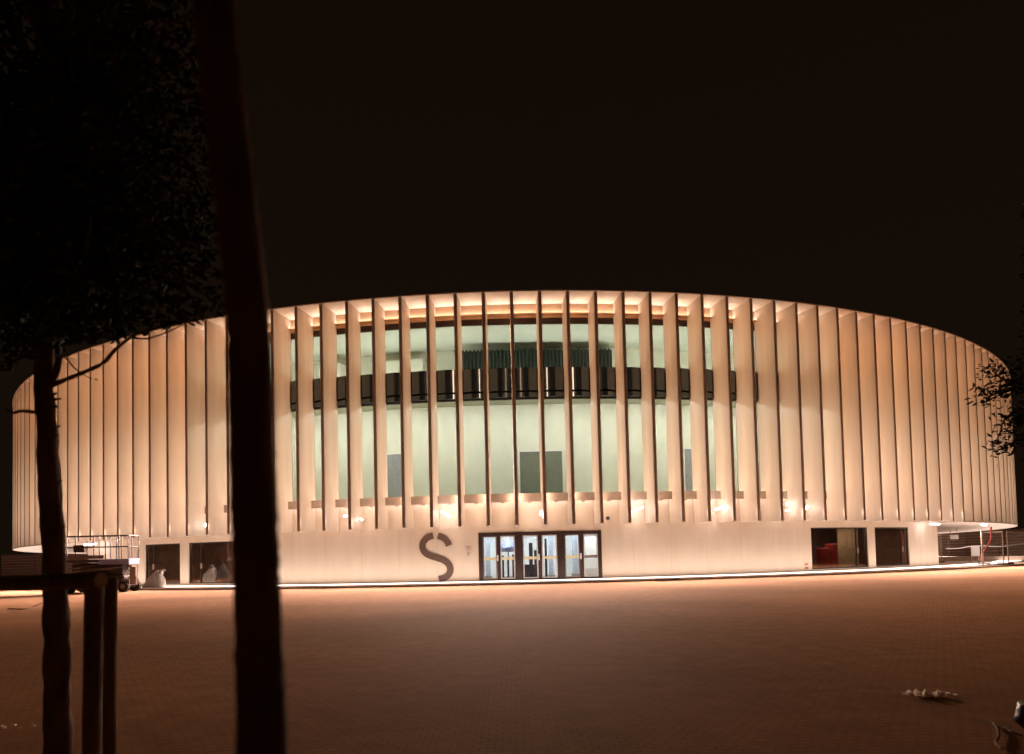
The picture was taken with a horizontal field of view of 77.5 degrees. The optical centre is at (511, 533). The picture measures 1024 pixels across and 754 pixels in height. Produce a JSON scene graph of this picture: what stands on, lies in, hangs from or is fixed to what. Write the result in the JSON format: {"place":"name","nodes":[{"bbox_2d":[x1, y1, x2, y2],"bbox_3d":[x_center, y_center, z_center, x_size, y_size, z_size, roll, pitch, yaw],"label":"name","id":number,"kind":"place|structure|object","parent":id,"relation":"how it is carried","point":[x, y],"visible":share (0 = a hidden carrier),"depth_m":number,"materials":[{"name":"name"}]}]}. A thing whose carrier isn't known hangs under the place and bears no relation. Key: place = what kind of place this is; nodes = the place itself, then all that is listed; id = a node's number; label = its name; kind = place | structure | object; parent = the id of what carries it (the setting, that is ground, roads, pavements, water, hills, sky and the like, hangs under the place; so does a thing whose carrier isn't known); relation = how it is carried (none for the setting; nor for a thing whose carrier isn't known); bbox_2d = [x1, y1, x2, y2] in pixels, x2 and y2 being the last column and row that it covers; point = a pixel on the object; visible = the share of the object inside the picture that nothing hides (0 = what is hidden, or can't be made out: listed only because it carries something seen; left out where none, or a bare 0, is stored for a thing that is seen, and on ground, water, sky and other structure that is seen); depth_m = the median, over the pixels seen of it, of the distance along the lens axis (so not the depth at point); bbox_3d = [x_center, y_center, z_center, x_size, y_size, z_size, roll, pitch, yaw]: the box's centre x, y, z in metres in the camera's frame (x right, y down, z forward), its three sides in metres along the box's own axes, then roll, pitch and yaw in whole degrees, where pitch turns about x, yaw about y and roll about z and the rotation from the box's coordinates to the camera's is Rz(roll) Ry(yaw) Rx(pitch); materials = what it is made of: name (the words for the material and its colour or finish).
{"place":"outdoors","nodes":[
{"label":"outdoors","id":0,"kind":"place"},
{"bbox_2d":[0,555,1023,753],"bbox_3d":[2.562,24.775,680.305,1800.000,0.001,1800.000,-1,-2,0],"label":"ground","id":1,"kind":"structure","parent":0,"point":[828,664],"depth_m":7.29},
{"bbox_2d":[8,603,41,609],"bbox_3d":[-15.575,2.295,20.817,0.869,0.133,3.237,-1,-2,-15],"label":"fallen twig","id":2,"kind":"object","parent":1,"relation":"on","point":[24,608],"visible":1,"depth_m":19.61,"materials":[{"name":"brown wood"}]},
{"bbox_2d":[1,554,86,575],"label":"hoarding","id":3,"kind":"object","parent":1,"relation":"on","point":[25,564],"visible":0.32,"depth_m":80.73,"materials":[{"name":"brown wood"}]},
{"bbox_2d":[0,572,117,753],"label":"tree guard","id":4,"kind":"object","parent":1,"relation":"on","point":[100,620],"visible":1,"depth_m":2.53,"materials":[{"name":"brown wood"}]},
{"bbox_2d":[66,535,140,592],"bbox_3d":[-20.106,1.458,31.284,3.897,2.763,1.310,-1,-2,-4],"label":"scissor lift","id":5,"kind":"object","parent":1,"relation":"on","point":[120,570],"visible":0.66,"depth_m":30.88,"materials":[{"name":"paint"}]},
{"bbox_2d":[0,0,223,753],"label":"slim tree","id":6,"kind":"object","parent":1,"relation":"on","point":[66,224],"visible":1,"depth_m":2.87,"materials":[{"name":"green plant"}]},
{"bbox_2d":[142,569,165,587],"bbox_3d":[-19.317,2.409,34.513,1.426,1.048,0.767,-2,-2,12],"label":"sack","id":7,"kind":"object","parent":1,"relation":"on","point":[156,578],"visible":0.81,"depth_m":34.25,"materials":[{"name":"white plastic"}]},
{"bbox_2d":[192,0,287,753],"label":"tree","id":8,"kind":"object","parent":1,"relation":"on","point":[261,704],"visible":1,"depth_m":0.92,"materials":[{"name":"brown plant"}]},
{"bbox_2d":[12,289,1021,586],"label":"arena building","id":9,"kind":"structure","parent":1,"relation":"on","point":[862,437],"depth_m":34.18,"materials":[{"name":"concrete"}]},
{"bbox_2d":[146,543,179,583],"bbox_3d":[-20.170,1.727,36.943,2.996,2.298,0.146,-2,-2,25],"label":"window","id":10,"kind":"structure","parent":9,"relation":"in","point":[158,556],"depth_m":36.87,"materials":[{"name":"glass"}]},
{"bbox_2d":[189,541,231,583],"bbox_3d":[-16.265,1.579,35.340,4.132,2.298,0.160,-2,-2,20],"label":"window","id":11,"kind":"structure","parent":9,"relation":"in","point":[208,561],"depth_m":35.57,"materials":[{"name":"glass"}]},
{"bbox_2d":[291,333,294,381],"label":"window","id":12,"kind":"structure","parent":9,"relation":"in","point":[292,335],"depth_m":34.12,"materials":[{"name":"glass"}]},
{"bbox_2d":[313,330,319,349],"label":"window","id":13,"kind":"structure","parent":9,"relation":"in","point":[315,333],"depth_m":33.82,"materials":[{"name":"glass"}]},
{"bbox_2d":[337,328,344,377],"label":"window","id":14,"kind":"structure","parent":9,"relation":"in","point":[341,331],"depth_m":33.53,"materials":[{"name":"glass"}]},
{"bbox_2d":[360,326,371,375],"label":"window","id":15,"kind":"structure","parent":9,"relation":"in","point":[364,329],"depth_m":33.29,"materials":[{"name":"glass"}]},
{"bbox_2d":[385,324,398,373],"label":"window","id":16,"kind":"structure","parent":9,"relation":"in","point":[388,327],"depth_m":33.09,"materials":[{"name":"glass"}]},
{"bbox_2d":[387,453,401,496],"bbox_3d":[-6.851,-3.105,37.123,1.152,3.218,0.061,-2,-2,9],"label":"inner door","id":17,"kind":"structure","parent":9,"relation":"in","point":[393,459],"depth_m":37.12,"materials":[{"name":"white paint"}]},
{"bbox_2d":[410,322,425,372],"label":"window","id":18,"kind":"structure","parent":9,"relation":"in","point":[416,325],"depth_m":32.94,"materials":[{"name":"glass"}]},
{"bbox_2d":[419,533,453,581],"bbox_3d":[-3.847,1.190,32.461,1.747,2.541,0.038,-2,-2,5],"label":"letter","id":19,"kind":"object","parent":9,"relation":"attached to","point":[426,553],"depth_m":32.44,"materials":[{"name":"brown metal"}]},
{"bbox_2d":[436,320,453,370],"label":"window","id":20,"kind":"structure","parent":9,"relation":"in","point":[439,324],"depth_m":32.82,"materials":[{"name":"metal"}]},
{"bbox_2d":[461,319,481,369],"bbox_3d":[-1.984,-9.686,32.751,1.337,2.635,0.120,-1,-2,2],"label":"window","id":21,"kind":"structure","parent":9,"relation":"in","point":[475,322],"depth_m":32.74,"materials":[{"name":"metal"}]},
{"bbox_2d":[485,537,491,577],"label":"pillar","id":22,"kind":"structure","parent":9,"relation":"on","point":[487,555],"depth_m":36.04,"materials":[{"name":"concrete"}]},
{"bbox_2d":[483,536,497,578],"bbox_3d":[-1.075,1.199,32.313,0.779,2.186,0.190,-1,-2,2],"label":"door","id":23,"kind":"structure","parent":9,"relation":"in","point":[489,558],"depth_m":32.34,"materials":[{"name":"metal"}]},
{"bbox_2d":[487,318,510,368],"bbox_3d":[-0.649,-9.719,32.715,1.337,2.635,0.120,-1,-2,1],"label":"window","id":24,"kind":"structure","parent":9,"relation":"in","point":[506,321],"depth_m":32.70,"materials":[{"name":"glass"}]},
{"bbox_2d":[489,399,511,400],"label":"window","id":25,"kind":"structure","parent":9,"relation":"in","point":[489,399],"depth_m":32.56,"materials":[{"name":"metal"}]},
{"bbox_2d":[502,556,503,577],"bbox_3d":[-0.477,1.784,34.425,0.260,1.250,0.240,-1,-2,1],"label":"barrier post","id":26,"kind":"object","parent":9,"relation":"on","point":[502,568],"visible":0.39,"depth_m":34.37,"materials":[{"name":"metal"}]},
{"bbox_2d":[500,538,513,577],"bbox_3d":[-0.196,1.306,35.138,1.240,2.250,1.179,-1,-2,1],"label":"parasol","id":27,"kind":"object","parent":9,"relation":"on","point":[507,544],"visible":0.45,"depth_m":34.74,"materials":[{"name":"white fabric"}]},
{"bbox_2d":[500,536,514,578],"bbox_3d":[-0.210,1.180,32.352,0.724,2.186,0.085,-1,-2,0],"label":"door","id":28,"kind":"structure","parent":9,"relation":"in","point":[502,558],"depth_m":32.32,"materials":[{"name":"white paint"}]},
{"bbox_2d":[507,560,508,577],"bbox_3d":[-0.205,1.852,34.419,0.260,1.100,0.240,-1,-2,1],"label":"barrier post","id":29,"kind":"object","parent":9,"relation":"on","point":[507,568],"visible":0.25,"depth_m":34.37,"materials":[{"name":"paint"}]},
{"bbox_2d":[512,554,515,578],"bbox_3d":[0.062,1.746,34.420,0.260,1.300,0.240,-1,-2,0],"label":"barrier post","id":30,"kind":"object","parent":9,"relation":"on","point":[513,567],"visible":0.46,"depth_m":34.37,"materials":[{"name":"metal"}]},
{"bbox_2d":[514,318,536,368],"bbox_3d":[0.686,-9.751,32.715,1.337,2.635,0.120,-1,-2,-1],"label":"window","id":31,"kind":"structure","parent":9,"relation":"in","point":[517,321],"depth_m":32.70,"materials":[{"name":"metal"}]},
{"bbox_2d":[515,563,537,576],"bbox_3d":[0.902,2.030,35.414,1.600,0.770,0.700,-1,-2,-1],"label":"desk","id":32,"kind":"object","parent":9,"relation":"on","point":[526,570],"visible":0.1,"depth_m":35.11,"materials":[{"name":"paint"}]},
{"bbox_2d":[516,398,537,399],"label":"window","id":33,"kind":"structure","parent":9,"relation":"in","point":[516,398],"depth_m":32.56,"materials":[{"name":"glass"}]},
{"bbox_2d":[529,543,532,576],"bbox_3d":[1.026,1.423,34.436,0.360,1.900,0.240,-1,-2,-1],"label":"barrier post","id":34,"kind":"object","parent":9,"relation":"on","point":[530,560],"visible":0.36,"depth_m":34.39,"materials":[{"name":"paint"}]},
{"bbox_2d":[523,535,539,578],"bbox_3d":[0.985,1.150,32.306,0.831,2.186,0.190,-1,-2,0],"label":"door","id":35,"kind":"structure","parent":9,"relation":"in","point":[537,557],"depth_m":32.32,"materials":[{"name":"white paint"}]},
{"bbox_2d":[534,550,536,576],"bbox_3d":[1.274,1.617,34.434,0.300,1.500,0.240,-1,-2,-1],"label":"barrier post","id":36,"kind":"object","parent":9,"relation":"on","point":[535,563],"visible":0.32,"depth_m":34.39,"materials":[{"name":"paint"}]},
{"bbox_2d":[462,348,611,368],"bbox_3d":[1.432,-9.160,35.609,8.413,2.360,0.360,-1,-2,-2],"label":"curtain","id":37,"kind":"object","parent":9,"relation":"hanging from","point":[553,357],"visible":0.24,"depth_m":35.58,"materials":[{"name":"grey fabric"}]},
{"bbox_2d":[518,450,564,492],"bbox_3d":[1.690,-3.269,36.598,2.629,3.104,0.076,-1,-2,-2],"label":"inner door","id":38,"kind":"structure","parent":9,"relation":"in","point":[528,460],"depth_m":36.60,"materials":[{"name":"white paint"}]},
{"bbox_2d":[544,539,547,576],"bbox_3d":[1.834,1.305,34.460,0.280,2.100,0.240,-1,-2,-2],"label":"barrier post","id":39,"kind":"object","parent":9,"relation":"on","point":[545,547],"visible":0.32,"depth_m":34.41,"materials":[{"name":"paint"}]},
{"bbox_2d":[541,535,557,577],"bbox_3d":[1.909,1.131,32.378,0.777,2.186,0.080,-1,-2,-2],"label":"door","id":40,"kind":"structure","parent":9,"relation":"in","point":[543,557],"depth_m":32.35,"materials":[{"name":"white paint"}]},
{"bbox_2d":[548,536,554,576],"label":"pillar","id":41,"kind":"structure","parent":9,"relation":"on","point":[550,553],"depth_m":36.05,"materials":[{"name":"concrete"}]},
{"bbox_2d":[542,318,563,367],"bbox_3d":[2.021,-9.781,32.753,1.337,2.635,0.120,-1,-2,-2],"label":"window","id":42,"kind":"structure","parent":9,"relation":"in","point":[544,320],"depth_m":32.74,"materials":[{"name":"glass"}]},
{"bbox_2d":[564,534,581,577],"bbox_3d":[3.107,1.103,32.399,0.845,2.186,0.190,-1,-2,0],"label":"door","id":43,"kind":"structure","parent":9,"relation":"in","point":[579,556],"depth_m":32.40,"materials":[{"name":"metal"}]},
{"bbox_2d":[572,535,578,575],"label":"pillar","id":44,"kind":"structure","parent":9,"relation":"on","point":[574,552],"depth_m":36.13,"materials":[{"name":"concrete"}]},
{"bbox_2d":[570,318,588,367],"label":"window","id":45,"kind":"structure","parent":9,"relation":"in","point":[572,320],"depth_m":32.82,"materials":[{"name":"glass"}]},
{"bbox_2d":[584,537,596,575],"bbox_3d":[4.454,1.252,36.030,1.200,2.200,0.120,-1,-2,-5],"label":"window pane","id":46,"kind":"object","parent":9,"relation":"on","point":[590,549],"visible":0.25,"depth_m":36.00,"materials":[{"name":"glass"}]},
{"bbox_2d":[583,534,598,576],"bbox_3d":[4.012,1.085,32.495,0.736,2.186,0.080,-1,-2,-4],"label":"door","id":47,"kind":"structure","parent":9,"relation":"in","point":[585,556],"depth_m":32.47,"materials":[{"name":"white paint"}]},
{"bbox_2d":[598,318,614,367],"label":"window","id":48,"kind":"structure","parent":9,"relation":"in","point":[600,320],"depth_m":32.94,"materials":[{"name":"glass"}]},
{"bbox_2d":[600,397,615,398],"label":"window","id":49,"kind":"structure","parent":9,"relation":"in","point":[600,397],"depth_m":32.80,"materials":[{"name":"metal"}]},
{"bbox_2d":[625,318,639,367],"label":"window","id":50,"kind":"structure","parent":9,"relation":"in","point":[628,321],"depth_m":33.10,"materials":[{"name":"glass"}]},
{"bbox_2d":[652,319,664,368],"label":"window","id":51,"kind":"structure","parent":9,"relation":"in","point":[655,322],"depth_m":33.30,"materials":[{"name":"glass"}]},
{"bbox_2d":[679,320,686,326],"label":"window","id":52,"kind":"structure","parent":9,"relation":"in","point":[682,323],"depth_m":33.54,"materials":[{"name":"glass"}]},
{"bbox_2d":[683,447,692,490],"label":"inner door","id":53,"kind":"structure","parent":9,"relation":"in","point":[687,457],"depth_m":37.77,"materials":[{"name":"white paint"}]},
{"bbox_2d":[704,321,711,361],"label":"window","id":54,"kind":"structure","parent":9,"relation":"in","point":[707,324],"depth_m":33.82,"materials":[{"name":"glass"}]},
{"bbox_2d":[729,323,733,351],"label":"window","id":55,"kind":"structure","parent":9,"relation":"in","point":[730,324],"depth_m":34.14,"materials":[{"name":"glass"}]},
{"bbox_2d":[732,400,738,489],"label":"window","id":56,"kind":"structure","parent":9,"relation":"in","point":[732,400],"depth_m":34.02,"materials":[{"name":"glass"}]},
{"bbox_2d":[756,401,760,490],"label":"window","id":57,"kind":"structure","parent":9,"relation":"in","point":[756,401],"depth_m":34.39,"materials":[{"name":"glass"}]},
{"bbox_2d":[811,527,867,568],"bbox_3d":[18.468,0.778,35.992,4.366,2.298,0.160,-1,-2,-22],"label":"window","id":58,"kind":"structure","parent":9,"relation":"in","point":[832,547],"depth_m":35.96,"materials":[{"name":"glass"}]},
{"bbox_2d":[875,527,908,566],"bbox_3d":[22.483,0.747,37.826,3.265,2.298,0.147,0,-2,-27],"label":"window","id":59,"kind":"structure","parent":9,"relation":"in","point":[891,546],"depth_m":37.85,"materials":[{"name":"glass"}]},
{"bbox_2d":[980,527,991,560],"bbox_3d":[28.480,0.601,38.324,0.722,2.036,0.120,-2,-2,6],"label":"hose","id":60,"kind":"object","parent":9,"relation":"hanging from","point":[986,547],"visible":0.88,"depth_m":38.28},
{"bbox_2d":[655,578,681,579],"bbox_3d":[6.961,2.017,28.478,1.100,0.050,0.400,-1,-2,-7],"label":"drain grate","id":61,"kind":"object","parent":1,"relation":"on","point":[670,579],"visible":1,"depth_m":28.32,"materials":[{"name":"metal"}]},
{"bbox_2d":[902,689,956,697],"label":"litter","id":62,"kind":"object","parent":1,"relation":"on","point":[927,694],"visible":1,"depth_m":5.44,"materials":[{"name":"beige paper"}]},
{"bbox_2d":[938,535,944,561],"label":"fence","id":63,"kind":"object","parent":1,"relation":"on","point":[940,546],"visible":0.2,"depth_m":47.72,"materials":[{"name":"metal"}]},
{"bbox_2d":[950,529,958,538],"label":"notice board","id":64,"kind":"object","parent":63,"relation":"attached to","point":[954,536],"visible":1,"depth_m":46.98,"materials":[{"name":"white paint"}]},
{"bbox_2d":[946,543,1023,548],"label":"barrier tape","id":65,"kind":"object","parent":63,"relation":"attached to","point":[980,545],"visible":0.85,"depth_m":44.60,"materials":[{"name":"white paint"}]},
{"bbox_2d":[970,545,979,561],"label":"info panel","id":66,"kind":"object","parent":1,"relation":"on","point":[975,551],"visible":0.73,"depth_m":45.98,"materials":[{"name":"white paint"}]},
{"bbox_2d":[938,529,1023,555],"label":"hoarding","id":67,"kind":"object","parent":1,"relation":"on","point":[973,538],"visible":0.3,"depth_m":78.66,"materials":[{"name":"metal"}]},
{"bbox_2d":[939,556,1023,560],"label":"wall","id":68,"kind":"structure","parent":1,"relation":"on","point":[968,558],"depth_m":50.32,"materials":[{"name":"concrete"}]},
{"bbox_2d":[980,530,983,565],"bbox_3d":[27.365,0.843,37.147,0.077,2.150,0.077,-1,-2,0],"label":"fence post","id":69,"kind":"object","parent":1,"relation":"on","point":[982,548],"visible":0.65,"depth_m":37.12,"materials":[{"name":"white metal"}]},
{"bbox_2d":[984,718,1002,748],"bbox_3d":[3.244,1.313,4.283,0.062,0.059,0.765,-3,-2,31],"label":"fallen twig","id":70,"kind":"object","parent":1,"relation":"on","point":[998,734],"visible":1,"depth_m":4.25,"materials":[{"name":"brown wood"}]},
{"bbox_2d":[977,531,1010,563],"bbox_3d":[30.256,0.899,40.141,0.260,2.108,2.051,-1,-2,-11],"label":"fence","id":71,"kind":"object","parent":1,"relation":"on","point":[993,558],"visible":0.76,"depth_m":39.97,"materials":[{"name":"metal"}]},
{"bbox_2d":[964,204,1023,461],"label":"leafy tree","id":72,"kind":"object","parent":1,"relation":"on","point":[1006,389],"visible":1,"depth_m":7.89,"materials":[{"name":"green plant"}]},
{"bbox_2d":[1000,723,1021,734],"bbox_3d":[3.400,1.319,4.360,0.040,0.044,0.250,-2,-2,17],"label":"fallen twig","id":73,"kind":"object","parent":1,"relation":"on","point":[1009,729],"visible":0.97,"depth_m":4.34,"materials":[{"name":"brown wood"}]},
{"bbox_2d":[1006,531,1023,563],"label":"fence","id":74,"kind":"object","parent":1,"relation":"on","point":[1008,549],"visible":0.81,"depth_m":39.92,"materials":[{"name":"metal"}]},
{"bbox_2d":[1012,700,1023,728],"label":"rubbish bag","id":75,"kind":"object","parent":1,"relation":"on","point":[1018,718],"visible":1,"depth_m":4.40,"materials":[{"name":"black plastic"}]},
{"bbox_2d":[0,0,1023,568],"label":"sky","id":76,"kind":"structure","parent":0,"point":[862,155],"materials":[{"name":"black"}]},
{"bbox_2d":[76,556,1023,589],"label":"pavement","id":77,"kind":"structure","parent":0,"point":[626,580],"depth_m":30.84,"materials":[{"name":"concrete"}]}
]}

